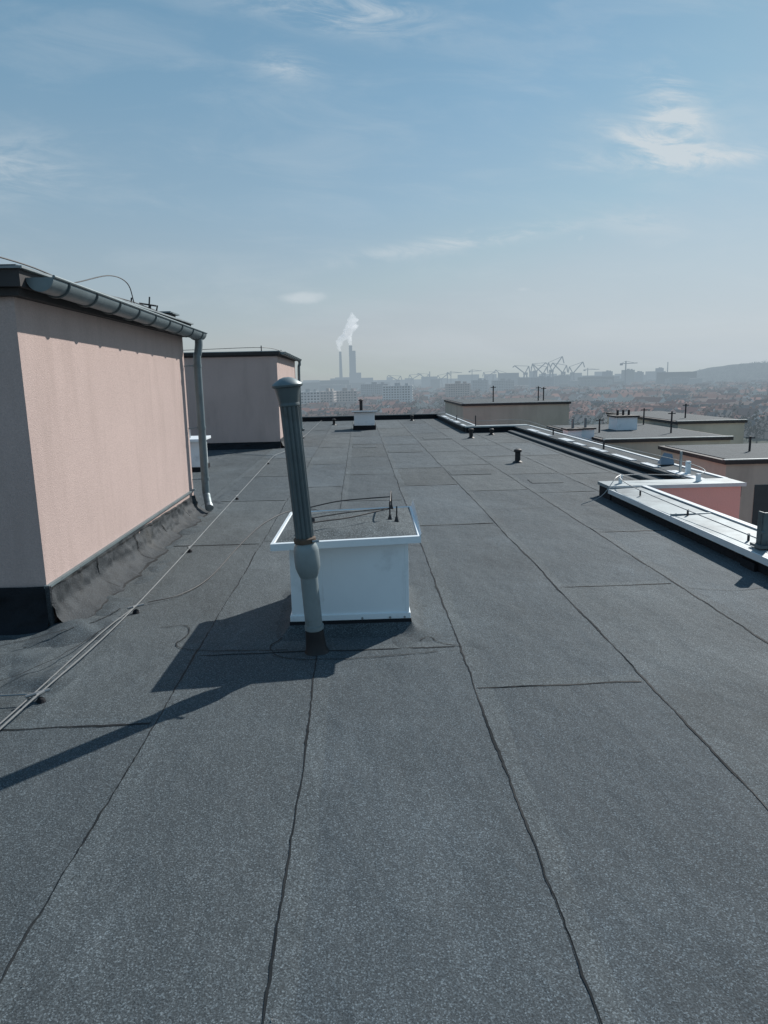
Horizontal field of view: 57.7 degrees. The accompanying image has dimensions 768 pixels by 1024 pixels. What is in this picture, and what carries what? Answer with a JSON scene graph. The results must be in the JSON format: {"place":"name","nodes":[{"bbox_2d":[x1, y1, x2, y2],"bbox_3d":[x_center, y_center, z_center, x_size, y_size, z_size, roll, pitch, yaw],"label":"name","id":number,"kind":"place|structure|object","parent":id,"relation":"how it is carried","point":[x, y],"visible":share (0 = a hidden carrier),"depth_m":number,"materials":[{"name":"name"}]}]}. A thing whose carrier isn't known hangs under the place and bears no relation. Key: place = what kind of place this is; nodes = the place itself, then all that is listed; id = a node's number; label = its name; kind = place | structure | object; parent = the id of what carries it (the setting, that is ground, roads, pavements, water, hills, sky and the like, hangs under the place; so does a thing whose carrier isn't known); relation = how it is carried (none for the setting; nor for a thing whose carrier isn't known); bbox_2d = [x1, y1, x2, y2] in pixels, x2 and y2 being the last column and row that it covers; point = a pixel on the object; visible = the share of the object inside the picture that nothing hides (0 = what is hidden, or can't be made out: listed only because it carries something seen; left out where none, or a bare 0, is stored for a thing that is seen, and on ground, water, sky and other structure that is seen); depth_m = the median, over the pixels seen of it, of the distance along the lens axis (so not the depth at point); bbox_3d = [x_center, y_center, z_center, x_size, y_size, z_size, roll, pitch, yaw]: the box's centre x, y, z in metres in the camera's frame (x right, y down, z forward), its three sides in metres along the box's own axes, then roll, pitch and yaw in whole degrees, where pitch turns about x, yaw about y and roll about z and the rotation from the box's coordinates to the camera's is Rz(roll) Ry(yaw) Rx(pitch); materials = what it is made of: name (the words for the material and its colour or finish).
{"place":"outdoors","nodes":[
{"label":"outdoors","id":0,"kind":"place"},
{"bbox_2d":[0,0,767,381],"label":"sky","id":1,"kind":"structure","parent":0,"point":[438,187],"materials":[{"name":"blue"}]},
{"bbox_2d":[444,398,570,429],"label":"apartment wing","id":2,"kind":"structure","parent":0,"point":[545,412],"depth_m":37.98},
{"bbox_2d":[302,375,767,443],"bbox_3d":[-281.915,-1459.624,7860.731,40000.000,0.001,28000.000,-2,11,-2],"label":"ground","id":3,"kind":"structure","parent":0,"point":[417,382],"depth_m":2642.24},
{"bbox_2d":[301,388,319,403],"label":"apartment tower","id":4,"kind":"structure","parent":3,"relation":"on","point":[308,396],"depth_m":679.35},
{"bbox_2d":[301,392,319,402],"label":"windows","id":5,"kind":"structure","parent":4,"relation":"in","point":[319,392],"depth_m":679.56,"materials":[{"name":"grey glass"}]},
{"bbox_2d":[320,388,336,403],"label":"apartment tower","id":6,"kind":"structure","parent":3,"relation":"on","point":[328,395],"depth_m":709.15,"materials":[{"name":"white concrete"}]},
{"bbox_2d":[321,392,336,401],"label":"windows","id":7,"kind":"structure","parent":6,"relation":"in","point":[321,392],"depth_m":709.05,"materials":[{"name":"grey glass"}]},
{"bbox_2d":[336,388,357,403],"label":"apartment tower","id":8,"kind":"structure","parent":3,"relation":"on","point":[344,395],"depth_m":749.18,"materials":[{"name":"white concrete"}]},
{"bbox_2d":[337,392,357,403],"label":"windows","id":9,"kind":"structure","parent":8,"relation":"in","point":[337,392],"depth_m":749.09,"materials":[{"name":"grey glass"}]},
{"bbox_2d":[361,382,387,396],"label":"apartment tower","id":10,"kind":"structure","parent":3,"relation":"on","point":[372,388],"depth_m":1132.75,"materials":[{"name":"grey concrete"}]},
{"bbox_2d":[361,384,386,395],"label":"windows","id":11,"kind":"structure","parent":10,"relation":"in","point":[377,384],"depth_m":1132.50,"materials":[{"name":"grey glass"}]},
{"bbox_2d":[382,383,412,402],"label":"apartment tower","id":12,"kind":"structure","parent":3,"relation":"on","point":[400,392],"depth_m":789.81,"materials":[{"name":"white concrete"}]},
{"bbox_2d":[383,386,412,402],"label":"windows","id":13,"kind":"structure","parent":12,"relation":"in","point":[395,386],"depth_m":789.65,"materials":[{"name":"grey glass"}]},
{"bbox_2d":[408,374,420,385],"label":"shipyard crane","id":14,"kind":"object","parent":3,"relation":"on","point":[413,378],"visible":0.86,"depth_m":2851.09,"materials":[{"name":"metal"}]},
{"bbox_2d":[445,381,470,396],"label":"apartment tower","id":15,"kind":"structure","parent":3,"relation":"on","point":[458,388],"depth_m":890.83,"materials":[{"name":"grey concrete"}]},
{"bbox_2d":[447,384,468,396],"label":"windows","id":16,"kind":"structure","parent":15,"relation":"in","point":[449,384],"depth_m":890.22,"materials":[{"name":"grey glass"}]},
{"bbox_2d":[471,378,488,392],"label":"apartment tower","id":17,"kind":"structure","parent":3,"relation":"on","point":[481,384],"depth_m":1286.25,"materials":[{"name":"grey concrete"}]},
{"bbox_2d":[471,380,486,391],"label":"windows","id":18,"kind":"structure","parent":17,"relation":"in","point":[485,380],"depth_m":1286.43,"materials":[{"name":"grey glass"}]},
{"bbox_2d":[330,345,667,383],"bbox_3d":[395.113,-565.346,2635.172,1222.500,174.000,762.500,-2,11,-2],"label":"power plant","id":19,"kind":"object","parent":3,"relation":"on","point":[354,377],"visible":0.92,"depth_m":2931.66,"materials":[{"name":"concrete"}]},
{"bbox_2d":[491,378,513,390],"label":"apartment tower","id":20,"kind":"structure","parent":3,"relation":"on","point":[502,384],"depth_m":1238.09,"materials":[{"name":"grey concrete"}]},
{"bbox_2d":[493,381,513,390],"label":"windows","id":21,"kind":"structure","parent":20,"relation":"in","point":[494,381],"depth_m":1237.75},
{"bbox_2d":[513,365,529,377],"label":"shipyard crane","id":22,"kind":"object","parent":3,"relation":"on","point":[525,373],"visible":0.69,"depth_m":2170.92,"materials":[{"name":"metal"}]},
{"bbox_2d":[301,379,767,438],"bbox_3d":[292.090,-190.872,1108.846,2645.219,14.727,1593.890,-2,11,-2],"label":"houses","id":23,"kind":"structure","parent":3,"relation":"on","point":[634,398],"depth_m":665.32,"materials":[{"name":"grey"}]},
{"bbox_2d":[301,371,767,390],"bbox_3d":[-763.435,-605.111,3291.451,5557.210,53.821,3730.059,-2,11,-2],"label":"city skyline","id":24,"kind":"structure","parent":3,"relation":"on","point":[434,382],"depth_m":1810.63},
{"bbox_2d":[303,361,767,442],"bbox_3d":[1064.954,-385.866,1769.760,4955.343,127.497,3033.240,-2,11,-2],"label":"bare trees","id":25,"kind":"object","parent":3,"relation":"on","point":[750,430],"visible":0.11,"depth_m":672.71,"materials":[{"name":"brown plant"}]},
{"bbox_2d":[531,364,547,376],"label":"shipyard crane","id":26,"kind":"object","parent":3,"relation":"on","point":[543,373],"visible":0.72,"depth_m":2172.30,"materials":[{"name":"metal"}]},
{"bbox_2d":[531,362,547,377],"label":"shipyard crane","id":27,"kind":"object","parent":3,"relation":"on","point":[535,371],"visible":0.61,"depth_m":2269.61,"materials":[{"name":"metal"}]},
{"bbox_2d":[529,376,553,388],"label":"apartment tower","id":28,"kind":"structure","parent":3,"relation":"on","point":[541,381],"depth_m":1487.25,"materials":[{"name":"grey concrete"}]},
{"bbox_2d":[529,378,552,387],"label":"windows","id":29,"kind":"structure","parent":28,"relation":"in","point":[529,378],"depth_m":1487.01,"materials":[{"name":"grey glass"}]},
{"bbox_2d":[547,356,563,376],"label":"shipyard crane","id":30,"kind":"object","parent":3,"relation":"on","point":[551,370],"visible":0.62,"depth_m":2220.85,"materials":[{"name":"metal"}]},
{"bbox_2d":[550,363,567,375],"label":"shipyard crane","id":31,"kind":"object","parent":3,"relation":"on","point":[563,372],"visible":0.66,"depth_m":2174.22,"materials":[{"name":"metal"}]},
{"bbox_2d":[553,375,570,385],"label":"apartment tower","id":32,"kind":"structure","parent":3,"relation":"on","point":[561,379],"depth_m":1686.43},
{"bbox_2d":[554,376,569,383],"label":"windows","id":33,"kind":"structure","parent":32,"relation":"in","point":[555,381],"depth_m":1686.86,"materials":[{"name":"grey glass"}]},
{"bbox_2d":[568,362,584,379],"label":"shipyard crane","id":34,"kind":"object","parent":3,"relation":"on","point":[572,373],"visible":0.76,"depth_m":2274.61,"materials":[{"name":"metal"}]},
{"bbox_2d":[620,361,633,384],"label":"tower crane","id":35,"kind":"object","parent":3,"relation":"on","point":[625,363],"visible":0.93,"depth_m":1684.23,"materials":[{"name":"metal"}]},
{"bbox_2d":[621,369,634,381],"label":"apartment tower","id":36,"kind":"structure","parent":3,"relation":"on","point":[630,373],"depth_m":1889.11,"materials":[{"name":"grey concrete"}]},
{"bbox_2d":[546,423,733,458],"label":"apartment wing","id":37,"kind":"structure","parent":3,"relation":"on","point":[647,438],"depth_m":26.46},
{"bbox_2d":[607,410,639,429],"bbox_3d":[10.504,-4.061,30.671,1.040,0.850,1.140,-2,11,-2],"label":"rooftop vent box","id":38,"kind":"object","parent":37,"relation":"on","point":[622,421],"visible":1,"depth_m":30.23,"materials":[{"name":"white metal"}]},
{"bbox_2d":[606,411,747,443],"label":"apartment wing","id":39,"kind":"structure","parent":3,"relation":"on","point":[719,425],"depth_m":31.50,"materials":[{"name":"grey concrete"}]},
{"bbox_2d":[669,376,689,384],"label":"apartment tower","id":40,"kind":"structure","parent":3,"relation":"on","point":[679,380],"depth_m":1497.17,"materials":[{"name":"grey concrete"}]},
{"bbox_2d":[669,378,688,383],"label":"windows","id":41,"kind":"structure","parent":40,"relation":"in","point":[670,378],"depth_m":1497.03,"materials":[{"name":"grey glass"}]},
{"bbox_2d":[658,486,740,518],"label":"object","id":42,"kind":"structure","parent":3,"relation":"on","point":[725,500],"depth_m":9.58,"materials":[{"name":"pink paint"}]},
{"bbox_2d":[578,378,607,386],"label":"apartment tower","id":43,"kind":"structure","parent":0,"point":[595,382],"depth_m":1491.66,"materials":[{"name":"grey concrete"}]},
{"bbox_2d":[579,380,607,385],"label":"windows","id":44,"kind":"structure","parent":43,"relation":"in","point":[579,380],"depth_m":1491.56,"materials":[{"name":"grey glass"}]},
{"bbox_2d":[602,370,612,375],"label":"apartment tower","id":45,"kind":"structure","parent":0,"point":[607,373],"depth_m":2084.75,"materials":[{"name":"grey concrete"}]},
{"bbox_2d":[634,371,643,382],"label":"apartment tower","id":46,"kind":"structure","parent":0,"point":[639,376],"depth_m":1990.12,"materials":[{"name":"grey concrete"}]},
{"bbox_2d":[634,372,642,381],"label":"windows","id":47,"kind":"structure","parent":46,"relation":"in","point":[640,373],"depth_m":1989.06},
{"bbox_2d":[655,367,663,378],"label":"apartment tower","id":48,"kind":"structure","parent":0,"point":[660,369],"depth_m":2585.97,"materials":[{"name":"grey concrete"}]},
{"bbox_2d":[658,443,767,525],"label":"apartment wing","id":49,"kind":"structure","parent":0,"point":[740,462],"depth_m":20.78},
{"bbox_2d":[491,386,754,450],"bbox_3d":[11.582,-4.690,31.448,6.583,2.050,18.194,-4,11,-15],"label":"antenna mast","id":50,"kind":"object","parent":49,"relation":"on","point":[686,405],"visible":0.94,"depth_m":29.19,"materials":[{"name":"metal"}]},
{"bbox_2d":[752,485,767,525],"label":"windows","id":51,"kind":"structure","parent":49,"relation":"in","point":[760,501],"depth_m":20.69,"materials":[{"name":"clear glass"}]},
{"bbox_2d":[693,363,767,381],"bbox_3d":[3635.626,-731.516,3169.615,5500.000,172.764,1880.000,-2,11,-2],"label":"hills","id":52,"kind":"structure","parent":0,"point":[745,365],"depth_m":2818.14,"materials":[{"name":"plant"}]},
{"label":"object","id":53,"kind":"object","parent":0,"visible":0},
{"bbox_2d":[0,418,767,1023],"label":"felt sheets","id":54,"kind":"object","parent":53,"relation":"on","point":[418,912],"visible":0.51,"depth_m":3.00,"materials":[{"name":"grey asphalt"}]},
{"bbox_2d":[0,615,127,707],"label":"felt valley","id":55,"kind":"structure","parent":54,"relation":"on","point":[22,660],"depth_m":4.48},
{"bbox_2d":[0,608,119,680],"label":"valley tar","id":56,"kind":"object","parent":55,"relation":"on","point":[66,651],"visible":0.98,"depth_m":4.62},
{"bbox_2d":[0,297,193,624],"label":"walls","id":57,"kind":"structure","parent":54,"relation":"on","point":[95,453],"depth_m":5.59,"materials":[{"name":"paint"}]},
{"bbox_2d":[45,586,54,625],"bbox_3d":[-2.374,0.676,4.962,0.043,0.310,0.042,3,12,20],"label":"corner bead","id":58,"kind":"object","parent":57,"relation":"attached to","point":[49,601],"visible":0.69,"depth_m":4.94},
{"bbox_2d":[0,288,181,336],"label":"soffit board","id":59,"kind":"object","parent":57,"relation":"on","point":[21,293],"visible":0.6,"depth_m":5.21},
{"bbox_2d":[0,268,190,325],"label":"roof slab","id":60,"kind":"structure","parent":59,"relation":"on","point":[13,278],"depth_m":4.46,"materials":[{"name":"grey concrete"}]},
{"bbox_2d":[0,257,161,312],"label":"roof wire","id":61,"kind":"object","parent":60,"relation":"on","point":[51,274],"visible":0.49,"depth_m":5.09,"materials":[{"name":"grey metal"}]},
{"bbox_2d":[0,265,193,324],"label":"roof flashing","id":62,"kind":"object","parent":60,"relation":"on","point":[45,275],"visible":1,"depth_m":4.81,"materials":[{"name":"grey metal"}]},
{"bbox_2d":[74,275,134,302],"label":"roof wire arch","id":63,"kind":"structure","parent":60,"relation":"on","point":[104,276],"depth_m":6.48,"materials":[{"name":"grey metal"}]},
{"bbox_2d":[141,315,156,325],"bbox_3d":[-2.323,-1.879,6.842,0.206,0.105,0.016,-2,11,-2],"label":"gutter bracket","id":64,"kind":"object","parent":59,"relation":"attached to","point":[151,323],"visible":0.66,"depth_m":6.84,"materials":[{"name":"metal"}]},
{"bbox_2d":[41,278,206,339],"bbox_3d":[-2.323,-1.883,6.831,0.180,0.155,4.640,-2,11,-2],"label":"gutter","id":65,"kind":"object","parent":64,"relation":"on","point":[75,294],"visible":0.94,"depth_m":5.71,"materials":[{"name":"grey metal"}]},
{"bbox_2d":[25,277,52,291],"bbox_3d":[-2.242,-1.482,4.547,0.180,0.090,0.001,-2,11,-2],"label":"gutter end","id":66,"kind":"object","parent":65,"relation":"attached to","point":[40,284],"visible":1,"depth_m":4.54,"materials":[{"name":"grey metal"}]},
{"bbox_2d":[47,283,70,298],"bbox_3d":[-2.250,-1.520,4.794,0.206,0.105,0.016,-2,11,-2],"label":"gutter bracket","id":67,"kind":"object","parent":65,"relation":"attached to","point":[66,293],"visible":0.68,"depth_m":4.79,"materials":[{"name":"metal"}]},
{"bbox_2d":[78,293,98,307],"bbox_3d":[-2.269,-1.610,5.306,0.206,0.105,0.016,-2,11,-2],"label":"gutter bracket","id":68,"kind":"object","parent":65,"relation":"attached to","point":[94,302],"visible":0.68,"depth_m":5.31,"materials":[{"name":"metal"}]},
{"bbox_2d":[102,302,121,314],"bbox_3d":[-2.287,-1.700,5.818,0.206,0.105,0.016,-2,11,-2],"label":"gutter bracket","id":69,"kind":"object","parent":65,"relation":"attached to","point":[118,309],"visible":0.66,"depth_m":5.82,"materials":[{"name":"metal"}]},
{"bbox_2d":[52,275,207,333],"bbox_3d":[-2.231,-1.934,6.824,0.020,0.085,4.640,-2,11,-2],"label":"gutter bead","id":70,"kind":"object","parent":65,"relation":"attached to","point":[89,289],"visible":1,"depth_m":5.71,"materials":[{"name":"grey metal"}]},
{"bbox_2d":[122,309,140,320],"bbox_3d":[-2.305,-1.789,6.330,0.206,0.105,0.016,-2,11,-2],"label":"gutter bracket","id":71,"kind":"object","parent":65,"relation":"attached to","point":[137,316],"visible":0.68,"depth_m":6.33,"materials":[{"name":"metal"}]},
{"bbox_2d":[155,320,170,329],"bbox_3d":[-2.341,-1.969,7.354,0.206,0.105,0.016,-2,11,-2],"label":"gutter bracket","id":72,"kind":"object","parent":65,"relation":"attached to","point":[166,327],"visible":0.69,"depth_m":7.35,"materials":[{"name":"metal"}]},
{"bbox_2d":[0,311,211,634],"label":"rooftop machine room","id":73,"kind":"object","parent":54,"relation":"on","point":[85,592],"visible":0.98,"depth_m":5.67,"materials":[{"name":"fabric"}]},
{"bbox_2d":[44,488,194,588],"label":"flashing strip","id":74,"kind":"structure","parent":73,"relation":"attached to","point":[78,566],"depth_m":6.15,"materials":[{"name":"grey metal"}]},
{"bbox_2d":[193,339,211,503],"bbox_3d":[-2.377,-1.156,9.140,0.159,2.219,0.274,-2,11,-2],"label":"downpipe","id":75,"kind":"object","parent":73,"relation":"attached to","point":[197,354],"visible":0.92,"depth_m":9.15,"materials":[{"name":"metal"}]},
{"bbox_2d":[205,502,213,510],"bbox_3d":[-2.311,-0.069,9.221,0.120,0.122,0.104,-2,11,-2],"label":"downpipe outlet","id":76,"kind":"object","parent":75,"relation":"attached to","point":[209,506],"visible":1,"depth_m":9.20,"materials":[{"name":"silver metal"}]},
{"bbox_2d":[51,497,210,618],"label":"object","id":77,"kind":"object","parent":54,"relation":"on","point":[145,567],"visible":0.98,"depth_m":6.48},
{"bbox_2d":[0,420,321,729],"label":"lightning conductor wire","id":78,"kind":"object","parent":54,"relation":"on","point":[41,699],"visible":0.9,"depth_m":4.64,"materials":[{"name":"grey metal"}]},
{"bbox_2d":[95,489,243,615],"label":"felt valley side","id":79,"kind":"structure","parent":54,"relation":"on","point":[113,604],"depth_m":6.40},
{"bbox_2d":[189,429,210,471],"bbox_3d":[-3.898,-1.234,13.834,0.770,0.800,0.900,-2,11,-2],"label":"rooftop vent box","id":80,"kind":"object","parent":54,"relation":"on","point":[194,449],"visible":0.3,"depth_m":13.53,"materials":[{"name":"white metal"}]},
{"bbox_2d":[184,356,295,447],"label":"walls","id":81,"kind":"structure","parent":54,"relation":"on","point":[241,403],"depth_m":17.77,"materials":[{"name":"paint"}]},
{"bbox_2d":[184,354,294,360],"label":"soffit","id":82,"kind":"structure","parent":81,"relation":"on","point":[241,356],"depth_m":17.53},
{"bbox_2d":[183,351,285,356],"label":"roof slab","id":83,"kind":"structure","parent":82,"relation":"on","point":[236,353],"depth_m":17.47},
{"bbox_2d":[183,351,281,352],"bbox_3d":[-5.771,-4.445,19.980,6.140,0.019,5.300,-2,11,-2],"label":"flashing","id":84,"kind":"object","parent":83,"relation":"on","point":[235,351],"visible":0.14,"depth_m":17.44,"materials":[{"name":"grey metal"}]},
{"bbox_2d":[202,347,282,351],"bbox_3d":[-3.842,-4.426,19.189,2.552,0.073,5.782,8,14,39],"label":"roof wire","id":85,"kind":"object","parent":84,"relation":"on","point":[245,347],"visible":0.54,"depth_m":17.84,"materials":[{"name":"grey metal"}]},
{"bbox_2d":[207,433,302,449],"bbox_3d":[-4.332,-1.924,18.975,8.099,0.254,4.018,-11,14,-42],"label":"flashing","id":86,"kind":"object","parent":54,"relation":"on","point":[244,445],"visible":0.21,"depth_m":17.94,"materials":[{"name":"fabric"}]},
{"bbox_2d":[271,377,328,655],"bbox_3d":[-0.504,0.056,4.276,0.290,1.738,0.185,-5,11,-18],"label":"flue pipe","id":87,"kind":"object","parent":54,"relation":"on","point":[306,548],"visible":1,"depth_m":4.23,"materials":[{"name":"grey plastic"}]},
{"bbox_2d":[351,399,376,429],"bbox_3d":[-0.683,-3.397,24.177,0.870,1.040,1.010,-2,11,-2],"label":"ventilation chimney box","id":88,"kind":"object","parent":54,"relation":"on","point":[364,419],"visible":1,"depth_m":23.82,"materials":[{"name":"white metal"}]},
{"bbox_2d":[270,491,489,654],"bbox_3d":[-0.055,0.352,5.005,1.520,0.855,1.700,-2,11,-2],"label":"ventilation chimney box","id":89,"kind":"object","parent":54,"relation":"on","point":[366,589],"visible":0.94,"depth_m":4.75,"materials":[{"name":"white metal"}]},
{"bbox_2d":[0,419,767,1023],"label":"felt laps","id":90,"kind":"object","parent":54,"relation":"on","point":[602,985],"visible":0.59,"depth_m":3.11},
{"bbox_2d":[0,422,767,1023],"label":"tar seams","id":91,"kind":"object","parent":54,"relation":"on","point":[398,648],"visible":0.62,"depth_m":3.53,"materials":[{"name":"black asphalt"}]},
{"bbox_2d":[353,437,561,482],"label":"felt patches","id":92,"kind":"object","parent":54,"relation":"on","point":[459,472],"visible":1,"depth_m":12.75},
{"bbox_2d":[160,506,759,659],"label":"tar cracks","id":93,"kind":"object","parent":54,"relation":"on","point":[336,658],"visible":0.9,"depth_m":4.49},
{"bbox_2d":[468,428,473,438],"bbox_3d":[2.464,-2.223,19.731,0.220,0.290,0.220,-2,11,-2],"label":"roof vent pipe","id":94,"kind":"object","parent":54,"relation":"on","point":[470,430],"visible":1,"depth_m":19.68,"materials":[{"name":"black plastic"}]},
{"bbox_2d":[512,448,522,462],"bbox_3d":[2.672,-1.122,13.939,0.220,0.290,0.220,-2,11,-2],"label":"roof vent pipe","id":95,"kind":"object","parent":54,"relation":"on","point":[517,451],"visible":1,"depth_m":13.89,"materials":[{"name":"black plastic"}]},
{"bbox_2d":[302,413,767,575],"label":"roof parapet","id":96,"kind":"structure","parent":54,"relation":"on","point":[733,544],"depth_m":9.53,"materials":[{"name":"white metal"}]},
{"bbox_2d":[657,453,673,464],"bbox_3d":[4.728,-0.903,11.712,0.220,0.190,0.200,-2,11,-2],"label":"sheet metal hood","id":97,"kind":"object","parent":96,"relation":"on","point":[664,461],"visible":1,"depth_m":11.65,"materials":[{"name":"metal"}]},
{"bbox_2d":[740,511,767,571],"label":"vent pipe","id":98,"kind":"object","parent":96,"relation":"attached to","point":[762,534],"visible":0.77,"depth_m":6.05,"materials":[{"name":"paint"}]},
{"bbox_2d":[441,411,767,542],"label":"lightning conductor","id":99,"kind":"object","parent":54,"relation":"on","point":[688,464],"visible":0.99,"depth_m":9.80,"materials":[{"name":"metal"}]},
{"bbox_3d":[-2.662,-4.499,20.387,0.157,0.080,0.016,-2,11,-2],"label":"gutter bracket","id":100,"kind":"object","parent":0,"visible":0},
{"bbox_2d":[283,352,300,360],"bbox_3d":[-2.653,-4.461,20.140,0.130,0.117,5.200,-2,11,-2],"label":"gutter","id":101,"kind":"object","parent":100,"relation":"on","point":[292,357],"visible":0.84,"depth_m":19.34,"materials":[{"name":"grey metal"}]},
{"bbox_2d":[297,361,304,430],"bbox_3d":[-2.704,-3.791,22.772,0.129,2.298,0.190,-12,15,-44],"label":"downpipe","id":102,"kind":"object","parent":101,"relation":"attached to","point":[298,371],"visible":0.74,"depth_m":22.76,"materials":[{"name":"grey metal"}]},
{"bbox_3d":[7.475,12.137,32.617,2.080,31.030,13.170,-2,11,-2],"label":"apartment building wing","id":103,"kind":"object","parent":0,"visible":0},
{"bbox_2d":[561,418,595,441],"bbox_3d":[7.716,-3.237,27.672,1.260,0.970,1.120,-2,11,-2],"label":"rooftop vent box","id":104,"kind":"object","parent":103,"relation":"on","point":[585,431],"visible":0.69,"depth_m":27.48,"materials":[{"name":"white metal"}]}
]}

